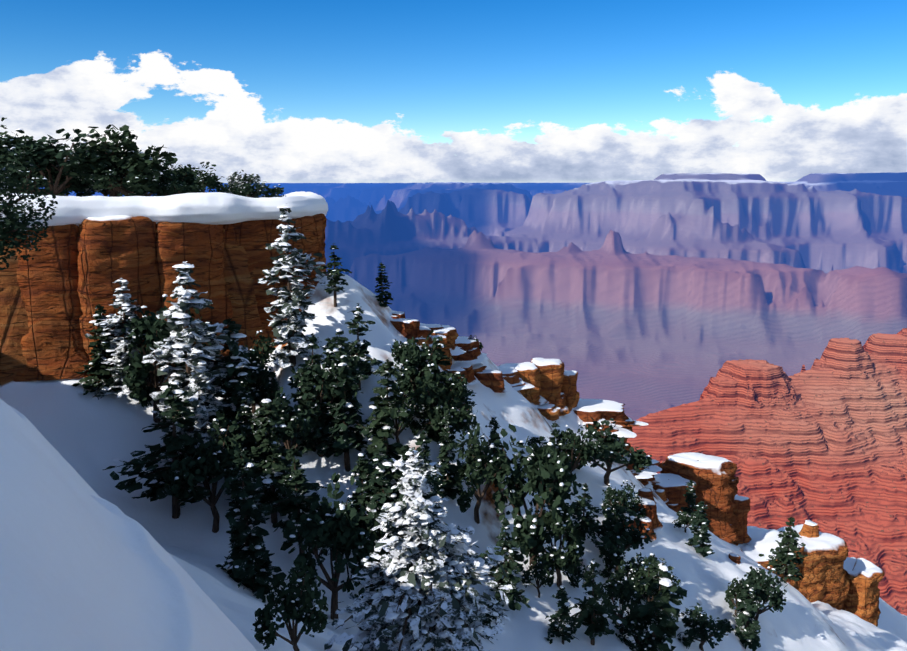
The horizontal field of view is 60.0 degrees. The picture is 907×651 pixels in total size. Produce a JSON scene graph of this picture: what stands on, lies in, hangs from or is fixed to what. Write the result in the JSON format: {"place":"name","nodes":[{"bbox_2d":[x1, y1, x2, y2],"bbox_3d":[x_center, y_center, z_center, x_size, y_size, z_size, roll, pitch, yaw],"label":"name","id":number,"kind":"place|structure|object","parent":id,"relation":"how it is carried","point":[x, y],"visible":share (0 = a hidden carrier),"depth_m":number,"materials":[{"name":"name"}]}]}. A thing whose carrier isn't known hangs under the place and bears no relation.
{"place":"outdoors","nodes":[
{"label":"outdoors","id":0,"kind":"place"},
{"bbox_2d":[0,399,256,650],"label":"snow bank","id":1,"kind":"structure","parent":0,"point":[84,566],"depth_m":5.26,"materials":[{"name":"snow"}]},
{"bbox_2d":[0,196,906,650],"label":"snowy slope","id":2,"kind":"structure","parent":0,"point":[88,436],"depth_m":51.57,"materials":[{"name":"snow"}]},
{"bbox_2d":[0,126,54,185],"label":"juniper tree","id":3,"kind":"object","parent":2,"relation":"on","point":[12,138],"visible":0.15,"depth_m":56.71,"materials":[{"name":"green plant"}]},
{"bbox_2d":[0,117,57,269],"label":"juniper tree","id":4,"kind":"object","parent":2,"relation":"on","point":[12,218],"visible":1,"depth_m":21.99,"materials":[{"name":"green plant"}]},
{"bbox_2d":[0,136,71,193],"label":"juniper tree","id":5,"kind":"object","parent":2,"relation":"on","point":[10,151],"visible":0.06,"depth_m":55.56,"materials":[{"name":"green plant"}]},
{"bbox_2d":[0,128,101,194],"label":"juniper tree","id":6,"kind":"object","parent":2,"relation":"on","point":[79,184],"visible":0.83,"depth_m":53.76,"materials":[{"name":"green plant"}]},
{"bbox_2d":[13,224,89,381],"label":"cliff buttress","id":7,"kind":"structure","parent":2,"relation":"on","point":[52,338],"depth_m":51.19,"materials":[{"name":"stone"}]},
{"bbox_2d":[73,304,121,394],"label":"conifer tree","id":8,"kind":"object","parent":2,"relation":"on","point":[97,367],"visible":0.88,"depth_m":51.28,"materials":[{"name":"green plant"}]},
{"bbox_2d":[55,124,177,196],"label":"juniper tree","id":9,"kind":"object","parent":2,"relation":"on","point":[130,145],"visible":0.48,"depth_m":55.61,"materials":[{"name":"green plant"}]},
{"bbox_2d":[76,215,159,382],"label":"cliff buttress","id":10,"kind":"structure","parent":2,"relation":"on","point":[111,250],"depth_m":51.89,"materials":[{"name":"stone"}]},
{"bbox_2d":[84,278,151,399],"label":"snowy conifer","id":11,"kind":"object","parent":2,"relation":"on","point":[119,358],"visible":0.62,"depth_m":51.10,"materials":[{"name":"snow"}]},
{"bbox_2d":[83,141,160,195],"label":"juniper tree","id":12,"kind":"object","parent":2,"relation":"on","point":[103,178],"visible":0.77,"depth_m":55.02,"materials":[{"name":"green plant"}]},
{"bbox_2d":[121,294,201,422],"bbox_3d":[-19.113,2.065,51.478,5.117,8.529,5.552,-4,9,-30],"label":"tree","id":13,"kind":"object","parent":2,"relation":"on","point":[139,372],"visible":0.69,"depth_m":50.26,"materials":[{"name":"green plant"}]},
{"bbox_2d":[0,191,327,228],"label":"snow cap","id":14,"kind":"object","parent":2,"relation":"on","point":[214,208],"depth_m":53.69,"materials":[{"name":"snow"}]},
{"bbox_2d":[103,377,227,518],"bbox_3d":[-16.343,7.298,45.124,6.434,8.566,5.726,-7,13,-36],"label":"conifer tree","id":15,"kind":"object","parent":2,"relation":"on","point":[174,442],"visible":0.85,"depth_m":45.16,"materials":[{"name":"green plant"}]},
{"bbox_2d":[151,165,197,195],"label":"juniper tree","id":16,"kind":"object","parent":2,"relation":"on","point":[189,175],"visible":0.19,"depth_m":60.69,"materials":[{"name":"green plant"}]},
{"bbox_2d":[152,171,201,195],"bbox_3d":[-20.158,-9.779,57.398,2.962,2.961,3.006,4,11,19],"label":"bush","id":17,"kind":"object","parent":2,"relation":"on","point":[176,186],"visible":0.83,"depth_m":56.91,"materials":[{"name":"green plant"}]},
{"bbox_2d":[142,261,258,467],"bbox_3d":[-16.069,2.492,48.548,5.600,13.034,6.781,6,12,30],"label":"snowy conifer","id":18,"kind":"object","parent":2,"relation":"on","point":[195,377],"visible":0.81,"depth_m":47.44,"materials":[{"name":"snow"}]},
{"bbox_2d":[155,222,245,364],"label":"cliff buttress","id":19,"kind":"structure","parent":2,"relation":"on","point":[199,247],"depth_m":54.89,"materials":[{"name":"stone"}]},
{"bbox_2d":[165,410,248,532],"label":"broadleaf tree","id":20,"kind":"object","parent":2,"relation":"on","point":[216,456],"visible":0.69,"depth_m":44.92,"materials":[{"name":"broad leaves"},{"name":"bark"},{"name":"snow"}]},
{"bbox_2d":[191,170,228,192],"bbox_3d":[-18.937,-10.366,59.753,3.185,2.883,2.881,11,15,41],"label":"bush","id":21,"kind":"object","parent":2,"relation":"on","point":[204,180],"visible":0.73,"depth_m":59.20,"materials":[{"name":"green plant"}]},
{"bbox_2d":[208,317,262,453],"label":"conifer tree","id":22,"kind":"object","parent":2,"relation":"on","point":[233,388],"visible":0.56,"depth_m":49.40,"materials":[{"name":"green plant"}]},
{"bbox_2d":[224,170,260,197],"bbox_3d":[-17.108,-10.909,63.770,2.964,3.437,3.422,-2,10,-10],"label":"bush","id":23,"kind":"object","parent":2,"relation":"on","point":[233,179],"visible":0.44,"depth_m":63.34,"materials":[{"name":"green plant"}]},
{"bbox_2d":[228,389,258,466],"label":"conifer tree","id":24,"kind":"object","parent":2,"relation":"on","point":[247,426],"visible":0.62,"depth_m":48.53,"materials":[{"name":"green plant"}]},
{"bbox_2d":[227,175,265,197],"bbox_3d":[-16.350,-10.354,61.499,2.847,2.858,2.921,-10,14,-43],"label":"bush","id":25,"kind":"object","parent":2,"relation":"on","point":[247,189],"visible":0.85,"depth_m":61.35,"materials":[{"name":"green plant"}]},
{"bbox_2d":[223,330,275,413],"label":"tree","id":26,"kind":"object","parent":2,"relation":"on","point":[265,355],"visible":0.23,"depth_m":53.97,"materials":[{"name":"green plant"}]},
{"bbox_2d":[215,447,286,600],"bbox_3d":[-10.298,9.718,38.876,3.889,7.596,3.412,6,12,39],"label":"conifer tree","id":27,"kind":"object","parent":2,"relation":"on","point":[246,570],"visible":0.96,"depth_m":38.79,"materials":[{"name":"broad leaves"},{"name":"bark"},{"name":"snow"}]},
{"bbox_2d":[223,219,280,347],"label":"cliff buttress","id":28,"kind":"structure","parent":2,"relation":"on","point":[253,237],"depth_m":58.39,"materials":[{"name":"stone"}]},
{"bbox_2d":[242,349,278,408],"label":"tree","id":29,"kind":"object","parent":2,"relation":"on","point":[255,375],"visible":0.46,"depth_m":52.63,"materials":[{"name":"green plant"}]},
{"bbox_2d":[255,181,285,197],"bbox_3d":[-14.642,-10.395,63.779,2.813,2.680,2.593,1,11,-4],"label":"bush","id":30,"kind":"object","parent":2,"relation":"on","point":[275,192],"visible":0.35,"depth_m":63.55,"materials":[{"name":"green plant"}]},
{"bbox_2d":[225,399,319,523],"bbox_3d":[-10.644,7.958,46.492,4.678,7.719,4.896,6,12,30],"label":"conifer tree","id":31,"kind":"object","parent":2,"relation":"on","point":[268,467],"visible":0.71,"depth_m":45.57,"materials":[{"name":"green plant"}]},
{"bbox_2d":[259,370,291,415],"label":"conifer tree","id":32,"kind":"object","parent":2,"relation":"on","point":[271,387],"visible":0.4,"depth_m":50.85,"materials":[{"name":"green plant"}]},
{"bbox_2d":[251,557,327,650],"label":"tree","id":33,"kind":"object","parent":2,"relation":"on","point":[296,606],"visible":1,"depth_m":19.83,"materials":[{"name":"broad leaves"},{"name":"bark"},{"name":"snow"}]},
{"bbox_2d":[259,386,322,469],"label":"tree","id":34,"kind":"object","parent":2,"relation":"on","point":[283,410],"visible":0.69,"depth_m":48.42,"materials":[{"name":"green plant"}]},
{"bbox_2d":[264,444,326,553],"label":"conifer tree","id":35,"kind":"object","parent":2,"relation":"on","point":[295,502],"visible":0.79,"depth_m":43.95,"materials":[{"name":"green plant"}]},
{"bbox_2d":[258,205,333,368],"bbox_3d":[-11.458,-2.828,56.114,4.510,11.679,5.348,8,13,38],"label":"snowy conifer","id":36,"kind":"object","parent":2,"relation":"on","point":[288,303],"visible":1,"depth_m":55.28,"materials":[{"name":"snow"}]},
{"bbox_2d":[276,213,326,319],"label":"cliff buttress","id":37,"kind":"structure","parent":2,"relation":"on","point":[311,229],"depth_m":60.93,"materials":[{"name":"stone"}]},
{"bbox_2d":[282,333,342,452],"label":"conifer tree","id":38,"kind":"object","parent":2,"relation":"on","point":[307,386],"visible":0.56,"depth_m":51.01,"materials":[{"name":"green plant"}]},
{"bbox_2d":[289,349,358,456],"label":"tree","id":39,"kind":"object","parent":2,"relation":"on","point":[322,386],"visible":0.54,"depth_m":50.73,"materials":[{"name":"green plant"}]},
{"bbox_2d":[287,472,376,619],"bbox_3d":[-5.982,11.546,40.355,4.684,7.559,5.178,2,12,5],"label":"tree","id":40,"kind":"object","parent":2,"relation":"on","point":[338,531],"visible":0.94,"depth_m":38.89,"materials":[{"name":"broad leaves"},{"name":"bark"},{"name":"snow"}]},
{"bbox_2d":[317,243,351,306],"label":"conifer tree","id":41,"kind":"object","parent":2,"relation":"on","point":[335,278],"visible":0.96,"depth_m":60.28,"materials":[{"name":"green plant"}]},
{"bbox_2d":[314,329,369,432],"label":"conifer tree","id":42,"kind":"object","parent":2,"relation":"on","point":[340,344],"visible":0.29,"depth_m":52.11,"materials":[{"name":"green plant"}]},
{"bbox_2d":[309,351,376,471],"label":"conifer tree","id":43,"kind":"object","parent":2,"relation":"on","point":[346,440],"visible":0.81,"depth_m":50.63,"materials":[{"name":"green plant"}]},
{"bbox_2d":[344,303,382,389],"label":"conifer tree","id":44,"kind":"object","parent":2,"relation":"on","point":[363,367],"visible":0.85,"depth_m":55.14,"materials":[{"name":"green plant"}]},
{"bbox_2d":[348,453,380,544],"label":"conifer tree","id":45,"kind":"object","parent":2,"relation":"on","point":[362,465],"visible":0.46,"depth_m":46.43,"materials":[{"name":"green plant"}]},
{"bbox_2d":[353,448,399,574],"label":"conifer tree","id":46,"kind":"object","parent":2,"relation":"on","point":[378,499],"visible":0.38,"depth_m":45.07,"materials":[{"name":"broad leaves"},{"name":"bark"},{"name":"snow"}]},
{"bbox_2d":[361,511,398,591],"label":"tree","id":47,"kind":"object","parent":2,"relation":"on","point":[376,533],"visible":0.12,"depth_m":43.68,"materials":[{"name":"green plant"}]},
{"bbox_2d":[352,359,408,499],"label":"conifer tree","id":48,"kind":"object","parent":2,"relation":"on","point":[384,408],"visible":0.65,"depth_m":49.93,"materials":[{"name":"green plant"}]},
{"bbox_2d":[375,263,392,307],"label":"conifer tree","id":49,"kind":"object","parent":2,"relation":"on","point":[381,299],"visible":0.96,"depth_m":65.66,"materials":[{"name":"green plant"}]},
{"bbox_2d":[371,382,421,442],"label":"tree","id":50,"kind":"object","parent":2,"relation":"on","point":[413,425],"visible":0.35,"depth_m":53.50,"materials":[{"name":"green plant"}]},
{"bbox_2d":[390,318,420,338],"bbox_3d":[-4.224,0.490,65.264,3.447,2.086,2.081,8,13,37],"label":"ledge rock","id":51,"kind":"object","parent":2,"relation":"on","point":[407,328],"visible":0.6,"depth_m":64.41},
{"bbox_2d":[303,447,534,650],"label":"fir tree","id":52,"kind":"object","parent":2,"relation":"on","point":[419,604],"visible":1,"depth_m":24.96,"materials":[{"name":"white plant"}]},
{"bbox_2d":[388,330,450,417],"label":"tree","id":53,"kind":"object","parent":2,"relation":"on","point":[407,356],"visible":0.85,"depth_m":54.52,"materials":[{"name":"green plant"}]},
{"bbox_2d":[412,430,440,522],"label":"conifer tree","id":54,"kind":"object","parent":2,"relation":"on","point":[423,438],"visible":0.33,"depth_m":48.80,"materials":[{"name":"green plant"}]},
{"bbox_2d":[417,361,438,441],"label":"conifer tree","id":55,"kind":"object","parent":2,"relation":"on","point":[424,417],"visible":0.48,"depth_m":54.08,"materials":[{"name":"green plant"}]},
{"bbox_2d":[422,469,443,522],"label":"conifer tree","id":56,"kind":"object","parent":2,"relation":"on","point":[437,488],"visible":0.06,"depth_m":47.42,"materials":[{"name":"green plant"}]},
{"bbox_2d":[403,336,472,410],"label":"conifer tree","id":57,"kind":"object","parent":2,"relation":"on","point":[442,380],"visible":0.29,"depth_m":55.44,"materials":[{"name":"green plant"}]},
{"bbox_2d":[430,335,451,370],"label":"ledge rock","id":58,"kind":"object","parent":2,"relation":"on","point":[446,349],"visible":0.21,"depth_m":67.15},
{"bbox_2d":[411,363,479,456],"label":"tree","id":59,"kind":"object","parent":2,"relation":"on","point":[461,416],"visible":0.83,"depth_m":52.55,"materials":[{"name":"green plant"}]},
{"bbox_2d":[431,325,465,355],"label":"crest rock","id":60,"kind":"object","parent":2,"relation":"on","point":[450,333],"visible":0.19,"depth_m":69.01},
{"bbox_2d":[434,414,463,499],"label":"conifer tree","id":61,"kind":"object","parent":2,"relation":"on","point":[447,486],"visible":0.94,"depth_m":51.31,"materials":[{"name":"green plant"}]},
{"bbox_2d":[452,336,486,363],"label":"crest rock","id":62,"kind":"object","parent":2,"relation":"on","point":[472,354],"visible":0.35,"depth_m":71.70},
{"bbox_2d":[449,424,511,523],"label":"tree","id":63,"kind":"object","parent":2,"relation":"on","point":[475,464],"visible":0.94,"depth_m":49.62,"materials":[{"name":"green plant"}]},
{"bbox_2d":[475,369,507,392],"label":"ledge rock","id":64,"kind":"object","parent":2,"relation":"on","point":[493,380],"visible":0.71,"depth_m":71.83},
{"bbox_2d":[480,416,506,456],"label":"conifer tree","id":65,"kind":"object","parent":2,"relation":"on","point":[494,423],"visible":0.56,"depth_m":56.56,"materials":[{"name":"green plant"}]},
{"bbox_2d":[480,518,530,610],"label":"conifer tree","id":66,"kind":"object","parent":2,"relation":"on","point":[506,545],"visible":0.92,"depth_m":46.32,"materials":[{"name":"green plant"}]},
{"bbox_2d":[498,366,534,390],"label":"crest rock","id":67,"kind":"object","parent":2,"relation":"on","point":[512,378],"visible":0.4,"depth_m":76.86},
{"bbox_2d":[499,362,547,407],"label":"crest rock","id":68,"kind":"object","parent":2,"relation":"on","point":[529,372],"visible":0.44,"depth_m":79.20,"materials":[{"name":"stone"}]},
{"bbox_2d":[489,424,581,565],"bbox_3d":[4.664,11.153,50.562,6.532,9.535,5.908,3,12,18],"label":"tree","id":69,"kind":"object","parent":2,"relation":"on","point":[546,469],"visible":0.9,"depth_m":48.99,"materials":[{"name":"green plant"}]},
{"bbox_2d":[521,553,553,597],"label":"tree","id":70,"kind":"object","parent":2,"relation":"on","point":[539,571],"visible":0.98,"depth_m":48.47,"materials":[{"name":"green plant"}]},
{"bbox_2d":[537,402,562,422],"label":"ledge rock","id":71,"kind":"object","parent":2,"relation":"on","point":[549,411],"visible":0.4,"depth_m":79.25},
{"bbox_2d":[531,358,570,415],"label":"crest rock","id":72,"kind":"object","parent":2,"relation":"on","point":[552,373],"visible":0.56,"depth_m":81.62,"materials":[{"name":"stone"}]},
{"bbox_2d":[525,492,585,586],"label":"tree","id":73,"kind":"object","parent":2,"relation":"on","point":[566,530],"visible":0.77,"depth_m":49.71,"materials":[{"name":"green plant"}]},
{"bbox_2d":[543,421,567,453],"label":"conifer tree","id":74,"kind":"object","parent":2,"relation":"on","point":[557,445],"visible":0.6,"depth_m":63.45,"materials":[{"name":"green plant"}]},
{"bbox_2d":[544,585,578,644],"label":"conifer tree","id":75,"kind":"object","parent":2,"relation":"on","point":[564,617],"visible":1,"depth_m":45.82,"materials":[{"name":"green plant"}]},
{"bbox_2d":[561,370,579,410],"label":"crest rock","id":76,"kind":"object","parent":2,"relation":"on","point":[569,391],"visible":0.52,"depth_m":83.85,"materials":[{"name":"stone"}]},
{"bbox_2d":[561,561,587,587],"bbox_3d":[8.027,16.546,51.824,1.843,1.834,1.856,-6,12,-29],"label":"shrub","id":77,"kind":"object","parent":2,"relation":"on","point":[576,576],"visible":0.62,"depth_m":51.52,"materials":[{"name":"green plant"}]},
{"bbox_2d":[556,423,597,478],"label":"tree","id":78,"kind":"object","parent":2,"relation":"on","point":[583,448],"visible":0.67,"depth_m":63.32,"materials":[{"name":"green plant"}]},
{"bbox_2d":[571,483,602,535],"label":"conifer tree","id":79,"kind":"object","parent":2,"relation":"on","point":[582,504],"visible":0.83,"depth_m":57.06,"materials":[{"name":"green plant"}]},
{"bbox_2d":[569,558,627,644],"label":"conifer tree","id":80,"kind":"object","parent":2,"relation":"on","point":[593,615],"visible":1,"depth_m":46.19,"materials":[{"name":"green plant"}]},
{"bbox_2d":[573,398,648,437],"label":"crest rock","id":81,"kind":"object","parent":2,"relation":"on","point":[597,410],"visible":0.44,"depth_m":84.45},
{"bbox_2d":[572,417,651,485],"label":"tree","id":82,"kind":"object","parent":2,"relation":"on","point":[607,447],"visible":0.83,"depth_m":66.55,"materials":[{"name":"green plant"}]},
{"bbox_2d":[574,500,655,569],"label":"tree","id":83,"kind":"object","parent":2,"relation":"on","point":[613,529],"visible":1,"depth_m":56.52,"materials":[{"name":"green plant"}]},
{"bbox_2d":[601,480,638,518],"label":"tree","id":84,"kind":"object","parent":2,"relation":"on","point":[618,496],"visible":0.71,"depth_m":62.40,"materials":[{"name":"green plant"}]},
{"bbox_2d":[599,560,641,631],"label":"tree","id":85,"kind":"object","parent":2,"relation":"on","point":[622,590],"visible":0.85,"depth_m":48.32,"materials":[{"name":"green plant"}]},
{"bbox_2d":[612,552,647,595],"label":"tree","id":86,"kind":"object","parent":2,"relation":"on","point":[627,568],"visible":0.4,"depth_m":54.82,"materials":[{"name":"green plant"}]},
{"bbox_2d":[614,602,663,650],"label":"shrub","id":87,"kind":"object","parent":2,"relation":"on","point":[637,631],"visible":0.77,"depth_m":48.00,"materials":[{"name":"green plant"}]},
{"bbox_2d":[622,454,661,478],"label":"crest rock","id":88,"kind":"object","parent":2,"relation":"on","point":[646,473],"visible":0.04,"depth_m":87.81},
{"bbox_2d":[638,516,656,540],"bbox_3d":[15.643,16.468,64.347,2.080,1.411,2.536,0,10,1],"label":"slope rock","id":89,"kind":"object","parent":2,"relation":"on","point":[646,520],"visible":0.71,"depth_m":63.66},
{"bbox_2d":[634,497,662,531],"bbox_3d":[15.832,15.631,65.806,3.503,2.070,2.528,8,13,36],"label":"slope rock","id":90,"kind":"object","parent":2,"relation":"on","point":[649,506],"visible":0.48,"depth_m":64.81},
{"bbox_2d":[631,557,680,618],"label":"tree","id":91,"kind":"object","parent":2,"relation":"on","point":[646,573],"visible":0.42,"depth_m":53.78,"materials":[{"name":"green plant"}]},
{"bbox_2d":[626,558,686,650],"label":"conifer tree","id":92,"kind":"object","parent":2,"relation":"on","point":[659,606],"visible":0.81,"depth_m":47.33,"materials":[{"name":"green plant"}]},
{"bbox_2d":[651,473,696,511],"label":"crest rock","id":93,"kind":"object","parent":2,"relation":"on","point":[674,486],"visible":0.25,"depth_m":95.72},
{"bbox_2d":[672,511,697,532],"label":"crest juniper tree","id":94,"kind":"object","parent":2,"relation":"on","point":[683,517],"visible":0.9,"depth_m":69.55,"materials":[{"name":"green plant"}]},
{"bbox_2d":[680,480,696,518],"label":"conifer tree","id":95,"kind":"object","parent":2,"relation":"on","point":[691,495],"visible":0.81,"depth_m":73.11,"materials":[{"name":"green plant"}]},
{"bbox_2d":[658,452,738,542],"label":"crest rock","id":96,"kind":"object","parent":2,"relation":"on","point":[715,479],"visible":0.67,"depth_m":97.71,"materials":[{"name":"stone"}]},
{"bbox_2d":[685,501,714,556],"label":"conifer tree","id":97,"kind":"object","parent":2,"relation":"on","point":[701,535],"visible":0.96,"depth_m":66.60,"materials":[{"name":"green plant"}]},
{"bbox_2d":[677,602,733,650],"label":"shrub","id":98,"kind":"object","parent":2,"relation":"on","point":[697,622],"visible":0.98,"depth_m":53.77,"materials":[{"name":"green plant"}]},
{"bbox_2d":[724,576,747,616],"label":"tree","id":99,"kind":"object","parent":2,"relation":"on","point":[732,592],"visible":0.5,"depth_m":60.53,"materials":[{"name":"green plant"}]},
{"bbox_2d":[731,494,751,545],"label":"crest rock","id":100,"kind":"object","parent":2,"relation":"on","point":[741,509],"visible":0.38,"depth_m":102.54,"materials":[{"name":"stone"}]},
{"bbox_2d":[732,579,764,650],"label":"conifer tree","id":101,"kind":"object","parent":2,"relation":"on","point":[747,634],"visible":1,"depth_m":58.81,"materials":[{"name":"green plant"}]},
{"bbox_2d":[744,564,787,619],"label":"tree","id":102,"kind":"object","parent":2,"relation":"on","point":[766,590],"visible":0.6,"depth_m":60.41,"materials":[{"name":"green plant"}]},
{"bbox_2d":[738,526,804,587],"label":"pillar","id":103,"kind":"structure","parent":2,"relation":"on","point":[763,541],"depth_m":102.69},
{"bbox_2d":[759,515,807,583],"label":"conifer tree","id":104,"kind":"object","parent":2,"relation":"on","point":[785,555],"visible":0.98,"depth_m":71.42,"materials":[{"name":"green plant"}]},
{"bbox_2d":[777,524,849,609],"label":"pillar","id":105,"kind":"structure","parent":2,"relation":"on","point":[822,571],"depth_m":105.16,"materials":[{"name":"stone"}]},
{"bbox_2d":[798,520,818,537],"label":"rock","id":106,"kind":"object","parent":105,"relation":"on","point":[810,529],"visible":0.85,"depth_m":107.58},
{"bbox_2d":[843,557,884,625],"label":"pillar","id":107,"kind":"structure","parent":2,"relation":"on","point":[865,578],"depth_m":110.51,"materials":[{"name":"stone"}]},
{"bbox_2d":[0,0,906,182],"label":"sky","id":108,"kind":"structure","parent":0,"point":[278,91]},
{"bbox_2d":[39,172,906,615],"bbox_3d":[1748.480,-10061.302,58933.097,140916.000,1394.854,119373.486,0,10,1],"label":"canyon ground","id":109,"kind":"structure","parent":0,"point":[753,326],"depth_m":5114.33,"materials":[{"name":"stone"}]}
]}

